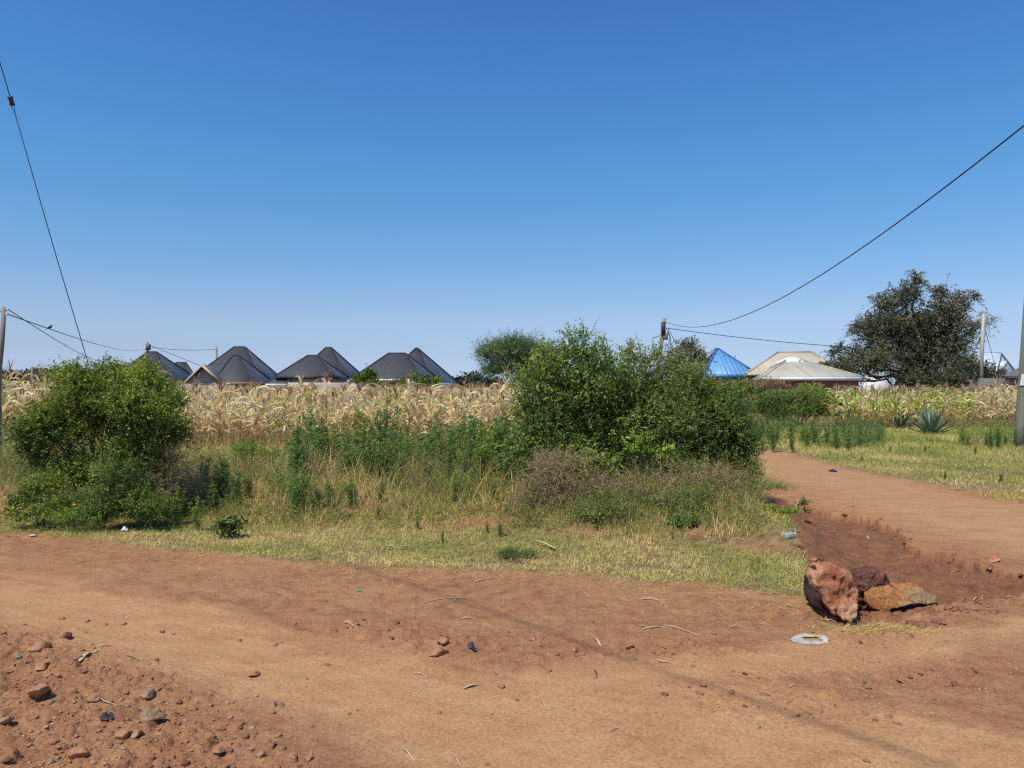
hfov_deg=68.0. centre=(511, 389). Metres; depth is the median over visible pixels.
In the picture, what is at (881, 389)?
maize field
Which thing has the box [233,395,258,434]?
maize plant
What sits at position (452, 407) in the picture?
maize plant
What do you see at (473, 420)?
tall weed
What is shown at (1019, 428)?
wooden pole
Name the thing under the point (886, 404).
maize plant
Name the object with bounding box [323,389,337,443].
maize plant
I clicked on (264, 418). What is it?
maize plant
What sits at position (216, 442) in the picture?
meadow grass
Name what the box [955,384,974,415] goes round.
maize plant
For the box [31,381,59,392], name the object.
maize plant
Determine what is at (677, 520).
bank weed
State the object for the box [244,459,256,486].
tall weed
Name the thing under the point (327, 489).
tall weed
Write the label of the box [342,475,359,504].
tall weed
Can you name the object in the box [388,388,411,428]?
maize plant
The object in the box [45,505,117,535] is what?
fern like plant
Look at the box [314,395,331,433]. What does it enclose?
maize plant
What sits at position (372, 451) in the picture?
tall weed
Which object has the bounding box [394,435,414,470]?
tall weed
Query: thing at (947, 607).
clod
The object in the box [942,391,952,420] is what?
maize plant
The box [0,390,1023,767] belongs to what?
ground
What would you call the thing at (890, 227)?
overhead cable
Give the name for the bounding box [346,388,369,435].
maize plant
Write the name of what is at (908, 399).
maize plant
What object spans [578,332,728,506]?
thicket shrub
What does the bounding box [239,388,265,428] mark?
maize plant
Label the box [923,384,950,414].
maize plant
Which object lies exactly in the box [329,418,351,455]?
tall weed
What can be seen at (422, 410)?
maize plant
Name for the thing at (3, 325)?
wooden pole
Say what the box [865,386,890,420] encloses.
maize plant
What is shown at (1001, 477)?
grass tuft
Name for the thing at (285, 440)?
tall weed
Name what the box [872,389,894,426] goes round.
maize plant
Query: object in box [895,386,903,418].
maize plant
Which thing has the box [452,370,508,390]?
trees
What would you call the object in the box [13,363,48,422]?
maize plant
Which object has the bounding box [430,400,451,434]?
maize plant
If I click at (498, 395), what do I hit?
maize plant
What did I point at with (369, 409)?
maize plant
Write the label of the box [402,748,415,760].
straw
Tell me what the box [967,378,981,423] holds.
maize plant
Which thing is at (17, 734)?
stone
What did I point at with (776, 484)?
creeping weed
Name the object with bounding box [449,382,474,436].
maize plant
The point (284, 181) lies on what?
sky
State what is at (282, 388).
maize plant
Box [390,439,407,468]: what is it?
tall weed
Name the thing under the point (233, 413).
maize plant
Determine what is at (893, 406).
maize plant
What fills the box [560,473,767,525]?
olive bush
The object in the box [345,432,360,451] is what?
tall weed
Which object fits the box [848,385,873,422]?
maize plant
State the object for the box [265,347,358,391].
house
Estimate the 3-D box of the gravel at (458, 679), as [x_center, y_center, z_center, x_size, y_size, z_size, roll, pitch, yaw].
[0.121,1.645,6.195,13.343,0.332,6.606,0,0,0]
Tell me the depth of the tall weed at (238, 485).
9.78 m
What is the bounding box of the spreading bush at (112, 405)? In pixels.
[0,343,205,519]
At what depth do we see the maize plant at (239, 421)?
21.40 m
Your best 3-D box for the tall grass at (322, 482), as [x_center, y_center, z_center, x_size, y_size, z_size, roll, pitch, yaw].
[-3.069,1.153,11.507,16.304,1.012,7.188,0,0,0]
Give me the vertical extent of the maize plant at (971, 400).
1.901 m
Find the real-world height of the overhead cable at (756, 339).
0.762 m
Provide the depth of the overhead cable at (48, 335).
17.90 m
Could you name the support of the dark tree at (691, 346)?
on the ground at (366, 676)
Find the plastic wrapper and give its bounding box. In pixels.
[790,633,828,644]
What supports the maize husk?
on the ground at (366, 676)
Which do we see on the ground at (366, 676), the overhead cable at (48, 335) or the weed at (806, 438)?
the weed at (806, 438)
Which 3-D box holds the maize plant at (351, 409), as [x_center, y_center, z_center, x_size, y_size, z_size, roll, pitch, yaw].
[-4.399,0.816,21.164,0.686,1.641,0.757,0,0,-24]
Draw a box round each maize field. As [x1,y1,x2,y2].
[7,380,612,440]
[825,383,1014,425]
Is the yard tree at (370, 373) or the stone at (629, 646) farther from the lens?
the yard tree at (370, 373)
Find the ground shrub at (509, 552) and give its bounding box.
[493,544,543,560]
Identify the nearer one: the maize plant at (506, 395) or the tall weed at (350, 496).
the tall weed at (350, 496)
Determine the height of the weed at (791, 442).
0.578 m
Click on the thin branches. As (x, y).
(980, 315)
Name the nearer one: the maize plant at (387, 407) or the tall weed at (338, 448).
the tall weed at (338, 448)
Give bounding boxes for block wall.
[180,385,234,389]
[288,383,349,389]
[351,386,457,406]
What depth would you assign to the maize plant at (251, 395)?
21.36 m
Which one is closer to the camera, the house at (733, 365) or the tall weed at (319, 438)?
the tall weed at (319, 438)
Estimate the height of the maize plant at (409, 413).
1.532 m
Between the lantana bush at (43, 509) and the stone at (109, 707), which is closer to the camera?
the stone at (109, 707)
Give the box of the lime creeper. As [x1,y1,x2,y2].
[582,429,680,483]
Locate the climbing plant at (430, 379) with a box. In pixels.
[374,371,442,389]
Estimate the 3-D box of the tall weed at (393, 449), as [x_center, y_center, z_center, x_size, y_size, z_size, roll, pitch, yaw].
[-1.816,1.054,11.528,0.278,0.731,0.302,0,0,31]
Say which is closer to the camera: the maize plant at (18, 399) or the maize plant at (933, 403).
the maize plant at (18, 399)
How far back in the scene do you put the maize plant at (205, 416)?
22.36 m
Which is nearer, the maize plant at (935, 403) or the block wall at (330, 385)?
the maize plant at (935, 403)
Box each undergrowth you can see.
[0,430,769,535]
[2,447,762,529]
[746,408,893,450]
[840,413,1023,448]
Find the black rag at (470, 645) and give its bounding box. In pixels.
[467,641,476,651]
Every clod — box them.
[911,621,925,624]
[917,624,926,627]
[934,620,946,624]
[944,605,952,609]
[959,608,969,613]
[961,599,975,603]
[988,610,997,613]
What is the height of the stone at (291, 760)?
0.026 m
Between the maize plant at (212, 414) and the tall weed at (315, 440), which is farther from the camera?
the maize plant at (212, 414)
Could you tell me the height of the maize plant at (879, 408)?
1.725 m
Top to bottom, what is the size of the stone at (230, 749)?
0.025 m
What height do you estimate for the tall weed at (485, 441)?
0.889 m
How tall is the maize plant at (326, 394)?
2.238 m
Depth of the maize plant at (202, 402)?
20.90 m
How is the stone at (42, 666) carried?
on the ground at (366, 676)
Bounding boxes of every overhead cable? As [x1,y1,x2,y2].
[8,314,142,350]
[9,310,113,362]
[667,125,1023,326]
[669,328,845,346]
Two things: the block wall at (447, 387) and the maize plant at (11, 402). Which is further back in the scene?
the block wall at (447, 387)
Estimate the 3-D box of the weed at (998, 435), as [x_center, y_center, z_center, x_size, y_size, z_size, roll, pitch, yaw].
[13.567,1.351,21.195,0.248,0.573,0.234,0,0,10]
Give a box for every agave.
[881,408,916,428]
[908,404,953,434]
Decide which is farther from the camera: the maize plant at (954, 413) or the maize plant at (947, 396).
the maize plant at (947, 396)
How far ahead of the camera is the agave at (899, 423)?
31.49 m
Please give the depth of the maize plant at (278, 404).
21.89 m
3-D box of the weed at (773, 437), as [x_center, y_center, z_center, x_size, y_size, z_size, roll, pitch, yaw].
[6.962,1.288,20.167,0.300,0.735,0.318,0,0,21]
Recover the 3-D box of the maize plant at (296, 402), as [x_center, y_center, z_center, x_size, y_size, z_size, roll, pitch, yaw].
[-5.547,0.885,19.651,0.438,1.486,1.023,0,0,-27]
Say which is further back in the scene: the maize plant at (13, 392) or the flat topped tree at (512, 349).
the flat topped tree at (512, 349)
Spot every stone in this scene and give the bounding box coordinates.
[0,716,14,723]
[1,756,12,761]
[14,731,20,737]
[26,640,51,651]
[27,684,49,697]
[34,662,49,669]
[46,758,55,763]
[49,740,59,744]
[59,632,71,638]
[66,688,76,693]
[67,745,90,758]
[84,693,101,701]
[104,706,113,709]
[104,742,113,748]
[114,728,132,738]
[131,729,142,737]
[139,688,154,699]
[139,706,166,721]
[158,764,169,767]
[180,760,190,765]
[187,727,196,731]
[212,745,224,753]
[215,726,225,730]
[223,747,232,753]
[226,737,234,741]
[237,721,244,727]
[247,671,259,676]
[255,751,265,757]
[266,741,275,747]
[267,700,276,706]
[274,732,281,737]
[277,702,284,706]
[287,752,296,758]
[287,757,297,762]
[304,754,313,761]
[428,647,448,656]
[436,637,448,644]
[625,644,634,647]
[695,690,703,694]
[830,615,837,621]
[984,554,1000,562]
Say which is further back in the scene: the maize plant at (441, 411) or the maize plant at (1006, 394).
the maize plant at (1006, 394)
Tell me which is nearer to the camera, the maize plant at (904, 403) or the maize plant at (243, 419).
the maize plant at (243, 419)
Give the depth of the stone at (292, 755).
3.38 m
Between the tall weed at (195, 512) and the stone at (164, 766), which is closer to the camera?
the stone at (164, 766)
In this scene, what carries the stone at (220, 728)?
on the ground at (366, 676)
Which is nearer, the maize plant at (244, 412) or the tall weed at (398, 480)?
the tall weed at (398, 480)
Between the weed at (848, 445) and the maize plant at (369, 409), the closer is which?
the weed at (848, 445)
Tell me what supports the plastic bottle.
on the ground at (366, 676)
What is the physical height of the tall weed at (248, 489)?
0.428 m
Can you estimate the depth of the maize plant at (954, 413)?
30.87 m
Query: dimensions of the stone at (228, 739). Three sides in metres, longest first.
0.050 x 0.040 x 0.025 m
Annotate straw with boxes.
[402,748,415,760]
[801,618,974,636]
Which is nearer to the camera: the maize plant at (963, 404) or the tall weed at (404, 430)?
the tall weed at (404, 430)
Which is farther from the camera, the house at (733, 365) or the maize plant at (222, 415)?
the house at (733, 365)
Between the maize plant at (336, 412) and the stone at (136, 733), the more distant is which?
the maize plant at (336, 412)
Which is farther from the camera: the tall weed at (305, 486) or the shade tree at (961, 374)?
the shade tree at (961, 374)
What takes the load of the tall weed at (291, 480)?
on the ground at (366, 676)
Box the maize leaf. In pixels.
[74,646,102,661]
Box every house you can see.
[106,351,192,384]
[183,346,276,390]
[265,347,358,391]
[357,348,458,385]
[702,348,754,412]
[744,351,861,416]
[962,352,1014,390]
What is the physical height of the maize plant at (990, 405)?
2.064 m
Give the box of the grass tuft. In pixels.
[999,471,1003,482]
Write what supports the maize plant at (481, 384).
on the ground at (366, 676)
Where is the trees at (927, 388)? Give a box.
[755,377,1017,393]
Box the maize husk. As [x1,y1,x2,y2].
[532,540,555,548]
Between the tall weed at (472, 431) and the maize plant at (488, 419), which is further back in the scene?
the maize plant at (488, 419)
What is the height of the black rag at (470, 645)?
0.062 m
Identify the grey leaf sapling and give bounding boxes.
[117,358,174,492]
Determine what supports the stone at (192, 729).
on the ground at (366, 676)
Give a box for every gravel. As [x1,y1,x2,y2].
[0,519,1023,767]
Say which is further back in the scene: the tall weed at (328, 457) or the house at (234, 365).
the house at (234, 365)
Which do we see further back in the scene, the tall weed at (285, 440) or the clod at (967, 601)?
the tall weed at (285, 440)
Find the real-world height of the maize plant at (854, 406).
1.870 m
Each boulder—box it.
[803,561,860,621]
[850,565,889,610]
[864,582,936,610]
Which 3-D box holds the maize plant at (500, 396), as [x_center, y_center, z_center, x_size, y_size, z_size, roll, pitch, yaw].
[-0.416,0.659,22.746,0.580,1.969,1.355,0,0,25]
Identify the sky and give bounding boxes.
[0,0,1023,389]
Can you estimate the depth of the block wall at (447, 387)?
64.89 m
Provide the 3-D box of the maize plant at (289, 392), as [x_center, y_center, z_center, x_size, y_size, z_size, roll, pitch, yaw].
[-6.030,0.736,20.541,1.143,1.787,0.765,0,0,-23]
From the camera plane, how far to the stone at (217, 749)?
3.39 m
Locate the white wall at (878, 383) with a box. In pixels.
[863,376,891,393]
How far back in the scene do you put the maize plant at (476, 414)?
21.92 m
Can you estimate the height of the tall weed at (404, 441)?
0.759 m
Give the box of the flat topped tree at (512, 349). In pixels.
[466,326,563,388]
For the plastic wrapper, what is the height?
0.023 m
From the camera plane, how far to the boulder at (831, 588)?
5.66 m
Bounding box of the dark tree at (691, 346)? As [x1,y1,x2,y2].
[656,334,735,389]
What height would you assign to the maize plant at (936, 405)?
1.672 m
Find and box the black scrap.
[100,712,113,720]
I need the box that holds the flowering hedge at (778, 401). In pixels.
[745,380,868,425]
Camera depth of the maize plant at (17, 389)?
23.93 m
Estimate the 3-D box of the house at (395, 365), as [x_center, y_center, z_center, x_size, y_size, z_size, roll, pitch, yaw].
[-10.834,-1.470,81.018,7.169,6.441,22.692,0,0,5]
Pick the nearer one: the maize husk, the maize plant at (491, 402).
the maize husk
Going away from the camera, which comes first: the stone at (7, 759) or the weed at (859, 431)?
the stone at (7, 759)
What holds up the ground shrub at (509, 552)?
on the ground at (366, 676)
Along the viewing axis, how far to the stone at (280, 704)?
3.99 m
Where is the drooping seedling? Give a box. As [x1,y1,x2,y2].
[209,514,248,537]
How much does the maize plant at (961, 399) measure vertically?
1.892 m
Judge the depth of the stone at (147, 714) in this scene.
3.70 m
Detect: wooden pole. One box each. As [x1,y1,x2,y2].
[0,307,8,454]
[145,342,150,351]
[652,318,669,398]
[979,314,984,377]
[1013,304,1023,447]
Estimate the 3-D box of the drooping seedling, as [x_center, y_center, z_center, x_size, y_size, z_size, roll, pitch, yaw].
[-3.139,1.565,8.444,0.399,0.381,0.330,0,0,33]
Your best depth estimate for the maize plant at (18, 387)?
22.68 m
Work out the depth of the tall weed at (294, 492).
9.50 m
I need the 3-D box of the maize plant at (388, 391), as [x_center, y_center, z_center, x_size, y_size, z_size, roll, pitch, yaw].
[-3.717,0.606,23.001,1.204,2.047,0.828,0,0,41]
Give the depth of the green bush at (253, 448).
11.12 m
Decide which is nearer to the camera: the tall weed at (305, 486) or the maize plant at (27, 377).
the tall weed at (305, 486)
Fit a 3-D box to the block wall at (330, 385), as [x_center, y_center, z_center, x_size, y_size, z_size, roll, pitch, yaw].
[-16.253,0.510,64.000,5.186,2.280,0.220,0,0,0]
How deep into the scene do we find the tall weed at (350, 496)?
9.40 m
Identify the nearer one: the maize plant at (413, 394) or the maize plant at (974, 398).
the maize plant at (413, 394)
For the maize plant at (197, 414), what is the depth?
20.04 m
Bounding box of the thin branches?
[951,309,1002,413]
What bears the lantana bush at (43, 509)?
on the ground at (366, 676)
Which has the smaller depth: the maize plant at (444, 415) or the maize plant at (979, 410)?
the maize plant at (444, 415)
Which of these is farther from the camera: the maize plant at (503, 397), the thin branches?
the thin branches
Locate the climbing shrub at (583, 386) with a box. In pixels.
[494,318,667,509]
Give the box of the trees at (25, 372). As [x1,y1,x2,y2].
[2,364,106,384]
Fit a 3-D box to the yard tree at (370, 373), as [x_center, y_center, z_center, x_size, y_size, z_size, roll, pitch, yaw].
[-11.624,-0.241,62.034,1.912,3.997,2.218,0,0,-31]
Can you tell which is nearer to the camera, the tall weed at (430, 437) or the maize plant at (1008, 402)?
the tall weed at (430, 437)
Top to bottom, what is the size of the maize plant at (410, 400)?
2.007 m
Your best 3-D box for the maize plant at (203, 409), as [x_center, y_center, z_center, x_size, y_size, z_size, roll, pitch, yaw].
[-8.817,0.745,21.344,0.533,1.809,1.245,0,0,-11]
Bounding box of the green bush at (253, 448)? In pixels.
[226,435,289,482]
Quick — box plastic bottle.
[783,531,795,537]
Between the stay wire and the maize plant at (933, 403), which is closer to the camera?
the stay wire
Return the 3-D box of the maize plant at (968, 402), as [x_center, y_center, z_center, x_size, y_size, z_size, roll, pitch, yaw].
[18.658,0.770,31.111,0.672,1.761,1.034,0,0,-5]
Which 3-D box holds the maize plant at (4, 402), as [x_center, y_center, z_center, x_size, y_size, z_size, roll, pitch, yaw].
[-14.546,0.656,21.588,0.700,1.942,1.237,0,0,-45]
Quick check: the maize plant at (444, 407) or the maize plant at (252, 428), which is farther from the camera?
the maize plant at (444, 407)
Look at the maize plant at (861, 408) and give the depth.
32.55 m
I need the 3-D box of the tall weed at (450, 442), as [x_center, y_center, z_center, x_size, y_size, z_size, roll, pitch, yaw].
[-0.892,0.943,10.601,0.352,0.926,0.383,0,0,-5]
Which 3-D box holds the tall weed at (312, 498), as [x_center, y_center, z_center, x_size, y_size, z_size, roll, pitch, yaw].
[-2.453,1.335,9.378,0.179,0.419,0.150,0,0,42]
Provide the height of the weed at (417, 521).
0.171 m
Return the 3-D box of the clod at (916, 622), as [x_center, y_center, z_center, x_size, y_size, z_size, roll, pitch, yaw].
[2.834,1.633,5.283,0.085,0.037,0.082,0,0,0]
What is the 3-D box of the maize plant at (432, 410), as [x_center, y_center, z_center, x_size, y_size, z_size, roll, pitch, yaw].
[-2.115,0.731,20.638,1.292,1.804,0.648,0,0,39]
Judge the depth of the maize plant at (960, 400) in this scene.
31.43 m
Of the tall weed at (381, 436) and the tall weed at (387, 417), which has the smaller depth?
the tall weed at (381, 436)
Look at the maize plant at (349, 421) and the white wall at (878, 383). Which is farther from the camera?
the white wall at (878, 383)
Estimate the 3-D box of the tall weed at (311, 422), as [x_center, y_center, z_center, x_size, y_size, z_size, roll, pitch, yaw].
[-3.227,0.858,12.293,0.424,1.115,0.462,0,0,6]
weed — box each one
[167,484,186,524]
[188,496,204,529]
[198,456,211,488]
[204,480,217,508]
[212,468,222,499]
[214,458,231,498]
[217,452,229,473]
[228,467,247,505]
[242,471,255,499]
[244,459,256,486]
[261,470,272,491]
[284,431,303,463]
[284,436,298,466]
[286,415,311,483]
[286,478,302,512]
[288,448,303,478]
[289,473,303,499]
[291,480,300,507]
[301,409,327,458]
[301,449,311,469]
[301,476,309,498]
[307,427,324,450]
[307,448,327,469]
[307,481,319,512]
[308,417,334,474]
[308,429,327,457]
[315,457,322,479]
[319,442,339,468]
[323,425,340,466]
[323,480,334,506]
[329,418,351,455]
[333,434,352,480]
[333,461,343,486]
[334,434,347,469]
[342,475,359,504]
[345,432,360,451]
[345,480,358,509]
[346,450,359,482]
[348,443,357,460]
[350,405,370,449]
[352,427,375,474]
[358,419,377,448]
[359,432,383,487]
[367,409,398,467]
[373,400,402,441]
[373,437,392,479]
[375,429,399,467]
[376,438,394,471]
[376,479,386,501]
[376,505,381,517]
[377,437,394,473]
[384,425,405,445]
[386,436,402,472]
[389,427,415,448]
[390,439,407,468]
[393,452,405,485]
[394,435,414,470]
[394,473,401,492]
[397,432,412,469]
[410,426,423,471]
[415,515,420,529]
[416,426,436,471]
[420,460,433,488]
[427,414,448,453]
[428,419,456,471]
[436,424,458,480]
[442,425,458,463]
[445,433,459,471]
[449,469,460,501]
[453,414,478,478]
[453,434,475,472]
[455,415,475,462]
[459,444,477,487]
[461,410,488,465]
[470,421,495,487]
[479,426,493,468]
[480,421,504,456]
[484,418,512,475]
[484,520,489,532]
[489,407,519,441]
[489,477,499,504]
[491,442,506,488]
[496,446,515,490]
[497,424,521,480]
[497,522,503,535]
[662,510,700,528]
[755,418,763,433]
[761,503,802,520]
[762,477,789,488]
[764,421,772,440]
[769,425,779,451]
[787,421,796,439]
[787,431,794,451]
[793,495,812,511]
[801,427,810,447]
[810,417,817,438]
[811,426,817,441]
[831,424,843,449]
[843,426,852,450]
[854,421,864,445]
[959,427,968,442]
[984,431,989,445]
[987,429,995,447]
[994,428,1003,446]
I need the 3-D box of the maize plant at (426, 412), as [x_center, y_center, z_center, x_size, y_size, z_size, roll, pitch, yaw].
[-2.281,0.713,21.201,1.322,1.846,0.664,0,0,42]
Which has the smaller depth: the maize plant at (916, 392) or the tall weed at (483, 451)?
the tall weed at (483, 451)
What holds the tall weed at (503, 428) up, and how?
on the ground at (366, 676)
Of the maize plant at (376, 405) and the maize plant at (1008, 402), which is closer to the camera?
the maize plant at (376, 405)
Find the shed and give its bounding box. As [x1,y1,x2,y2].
[978,368,1018,420]
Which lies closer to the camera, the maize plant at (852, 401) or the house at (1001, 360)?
the maize plant at (852, 401)
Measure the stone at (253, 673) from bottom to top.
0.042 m
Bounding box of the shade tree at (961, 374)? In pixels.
[916,356,1010,390]
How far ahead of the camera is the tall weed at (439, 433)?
11.38 m
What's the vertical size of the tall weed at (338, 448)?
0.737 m
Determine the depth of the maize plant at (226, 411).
22.64 m
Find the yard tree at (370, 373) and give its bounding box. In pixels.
[362,363,382,388]
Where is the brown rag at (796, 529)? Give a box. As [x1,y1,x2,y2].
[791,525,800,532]
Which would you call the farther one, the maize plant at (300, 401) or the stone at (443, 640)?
the maize plant at (300, 401)
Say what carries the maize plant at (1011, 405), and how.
on the ground at (366, 676)
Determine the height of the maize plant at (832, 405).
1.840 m
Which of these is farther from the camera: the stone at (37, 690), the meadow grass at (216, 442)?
the meadow grass at (216, 442)
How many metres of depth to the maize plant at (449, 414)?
22.26 m
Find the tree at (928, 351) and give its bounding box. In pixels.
[818,268,995,395]
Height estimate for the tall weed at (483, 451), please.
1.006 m
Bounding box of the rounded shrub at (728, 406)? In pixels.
[653,353,778,497]
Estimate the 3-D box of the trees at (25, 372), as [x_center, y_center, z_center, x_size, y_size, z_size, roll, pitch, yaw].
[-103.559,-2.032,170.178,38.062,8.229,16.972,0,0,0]
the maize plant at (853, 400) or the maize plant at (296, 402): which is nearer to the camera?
the maize plant at (296, 402)
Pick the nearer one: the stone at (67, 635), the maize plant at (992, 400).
the stone at (67, 635)
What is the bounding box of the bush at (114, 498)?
[45,445,183,531]
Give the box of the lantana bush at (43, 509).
[0,460,86,530]
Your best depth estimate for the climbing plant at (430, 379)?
63.62 m
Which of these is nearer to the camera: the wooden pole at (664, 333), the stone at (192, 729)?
the stone at (192, 729)
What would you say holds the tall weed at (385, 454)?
on the ground at (366, 676)
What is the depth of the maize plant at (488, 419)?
21.96 m
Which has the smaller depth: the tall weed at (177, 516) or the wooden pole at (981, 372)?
the tall weed at (177, 516)
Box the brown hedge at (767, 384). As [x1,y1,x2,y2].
[747,373,793,424]
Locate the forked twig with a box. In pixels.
[421,596,465,606]
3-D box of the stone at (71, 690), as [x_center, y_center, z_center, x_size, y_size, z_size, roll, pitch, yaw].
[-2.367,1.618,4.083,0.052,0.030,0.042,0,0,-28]
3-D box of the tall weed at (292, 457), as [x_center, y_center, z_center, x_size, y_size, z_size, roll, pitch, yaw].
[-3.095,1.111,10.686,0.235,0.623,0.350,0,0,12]
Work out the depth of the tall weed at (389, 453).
11.02 m
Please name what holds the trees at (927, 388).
on the ground at (366, 676)
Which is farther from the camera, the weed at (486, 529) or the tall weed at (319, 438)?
the tall weed at (319, 438)
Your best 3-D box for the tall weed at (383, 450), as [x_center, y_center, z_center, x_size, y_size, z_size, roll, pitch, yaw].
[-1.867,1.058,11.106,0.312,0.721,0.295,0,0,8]
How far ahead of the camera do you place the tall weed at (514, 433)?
10.77 m
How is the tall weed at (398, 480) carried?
on the ground at (366, 676)
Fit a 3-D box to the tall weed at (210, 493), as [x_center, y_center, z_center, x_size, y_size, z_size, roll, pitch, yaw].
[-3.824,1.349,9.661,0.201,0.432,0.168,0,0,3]
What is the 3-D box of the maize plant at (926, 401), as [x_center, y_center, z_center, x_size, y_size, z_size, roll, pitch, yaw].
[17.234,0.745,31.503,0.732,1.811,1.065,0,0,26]
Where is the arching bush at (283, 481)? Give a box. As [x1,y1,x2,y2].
[253,458,357,503]
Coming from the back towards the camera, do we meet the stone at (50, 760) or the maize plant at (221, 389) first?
the maize plant at (221, 389)
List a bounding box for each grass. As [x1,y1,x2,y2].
[0,430,792,542]
[0,489,809,596]
[1,426,480,472]
[751,422,1023,502]
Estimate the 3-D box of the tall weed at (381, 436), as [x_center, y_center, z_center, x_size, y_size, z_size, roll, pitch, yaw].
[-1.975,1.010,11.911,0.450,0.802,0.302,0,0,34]
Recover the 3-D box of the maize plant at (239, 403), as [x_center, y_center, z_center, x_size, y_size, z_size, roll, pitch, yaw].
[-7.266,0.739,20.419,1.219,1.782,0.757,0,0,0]
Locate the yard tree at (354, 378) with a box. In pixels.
[348,372,368,386]
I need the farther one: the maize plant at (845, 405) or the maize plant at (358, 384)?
the maize plant at (845, 405)
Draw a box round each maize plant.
[1,366,29,431]
[1,382,24,420]
[1,384,17,429]
[2,360,20,424]
[2,389,32,425]
[3,376,28,420]
[5,376,32,416]
[6,370,42,410]
[6,371,35,421]
[6,384,31,419]
[9,389,30,422]
[12,375,36,415]
[12,377,40,408]
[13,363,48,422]
[13,371,50,412]
[22,362,44,404]
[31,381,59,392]
[178,383,210,442]
[180,384,215,440]
[180,390,194,445]
[181,375,219,443]
[186,378,215,436]
[192,385,210,443]
[192,394,218,443]
[200,390,207,441]
[203,387,217,441]
[204,383,229,441]
[204,396,226,441]
[205,381,244,443]
[207,386,227,443]
[209,389,246,440]
[210,382,229,445]
[214,390,236,442]
[221,385,265,439]
[222,384,269,440]
[222,399,244,439]
[228,380,270,437]
[230,378,266,430]
[230,384,258,440]
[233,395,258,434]
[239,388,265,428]
[242,385,265,441]
[247,402,263,438]
[248,388,273,440]
[248,398,280,442]
[250,391,285,446]
[253,384,295,446]
[254,392,288,434]
[257,400,274,432]
[258,387,288,441]
[266,400,299,446]
[267,382,298,444]
[272,384,308,441]
[273,394,305,441]
[279,383,300,433]
[281,375,318,425]
[286,382,323,440]
[287,396,307,437]
[292,373,315,436]
[297,383,327,446]
[305,372,343,427]
[307,395,335,441]
[313,402,342,438]
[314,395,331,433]
[321,396,339,433]
[322,382,362,437]
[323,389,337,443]
[324,388,356,430]
[325,386,358,435]
[330,382,357,433]
[335,398,345,439]
[336,376,390,431]
[340,383,383,431]
[341,395,361,424]
[342,394,362,437]
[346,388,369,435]
[351,389,384,435]
[352,386,381,439]
[356,379,380,438]
[359,392,381,422]
[364,393,392,430]
[367,381,393,439]
[372,384,408,432]
[375,393,396,431]
[377,384,417,427]
[379,380,402,424]
[380,388,402,432]
[384,378,405,427]
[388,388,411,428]
[390,389,413,432]
[393,369,421,431]
[394,381,429,428]
[396,396,422,436]
[398,380,428,435]
[402,395,429,434]
[404,390,434,428]
[409,382,450,426]
[410,383,428,433]
[414,384,445,434]
[416,387,428,435]
[418,385,449,434]
[423,382,446,422]
[424,393,457,431]
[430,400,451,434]
[432,399,456,432]
[435,380,462,430]
[436,387,449,439]
[439,397,460,437]
[442,397,459,427]
[444,392,465,428]
[445,392,472,433]
[448,374,484,435]
[448,389,477,434]
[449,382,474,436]
[456,398,479,428]
[463,384,485,420]
[466,378,490,409]
[466,387,489,428]
[471,385,496,433]
[473,393,500,434]
[477,398,502,426]
[479,391,499,441]
[480,391,516,430]
[483,383,510,429]
[483,385,503,429]
[484,380,510,422]
[490,362,520,427]
[500,391,523,428]
[506,388,523,424]
[821,388,842,416]
[827,386,841,418]
[829,387,847,426]
[835,385,848,417]
[836,390,857,420]
[837,386,845,413]
[839,384,851,418]
[842,384,861,420]
[845,386,870,418]
[848,384,867,422]
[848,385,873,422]
[851,392,867,422]
[851,392,869,425]
[864,385,882,423]
[865,383,873,419]
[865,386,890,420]
[865,389,881,418]
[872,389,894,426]
[877,384,902,425]
[878,388,894,425]
[878,391,883,420]
[880,388,906,428]
[881,384,906,425]
[887,390,907,427]
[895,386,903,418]
[896,386,920,419]
[896,389,914,417]
[900,386,919,420]
[905,383,931,418]
[912,384,920,427]
[920,386,927,415]
[921,387,945,419]
[921,389,936,415]
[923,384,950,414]
[927,391,944,418]
[927,391,948,417]
[929,381,962,421]
[929,387,955,418]
[931,383,960,425]
[939,392,964,425]
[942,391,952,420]
[943,389,969,421]
[949,389,974,420]
[951,387,975,419]
[954,387,966,424]
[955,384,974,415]
[956,386,983,417]
[957,387,986,420]
[959,388,979,421]
[960,382,979,424]
[965,383,988,426]
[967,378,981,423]
[969,384,994,420]
[970,390,995,424]
[975,381,1006,424]
[975,384,1006,424]
[978,382,1007,423]
[985,380,1002,423]
[986,375,1015,418]
[991,380,1016,426]
[993,388,1016,417]
[994,380,1015,417]
[995,380,1016,424]
[1001,381,1017,416]
[1003,389,1016,425]
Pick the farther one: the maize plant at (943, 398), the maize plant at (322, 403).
the maize plant at (943, 398)
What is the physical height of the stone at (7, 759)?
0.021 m
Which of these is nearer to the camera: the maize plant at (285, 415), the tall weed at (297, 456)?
the tall weed at (297, 456)
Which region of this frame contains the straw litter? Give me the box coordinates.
[0,527,820,668]
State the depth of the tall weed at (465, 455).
10.27 m
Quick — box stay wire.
[0,63,91,375]
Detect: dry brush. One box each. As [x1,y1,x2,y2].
[492,441,638,523]
[597,449,769,511]
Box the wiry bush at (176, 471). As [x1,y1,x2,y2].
[136,438,224,518]

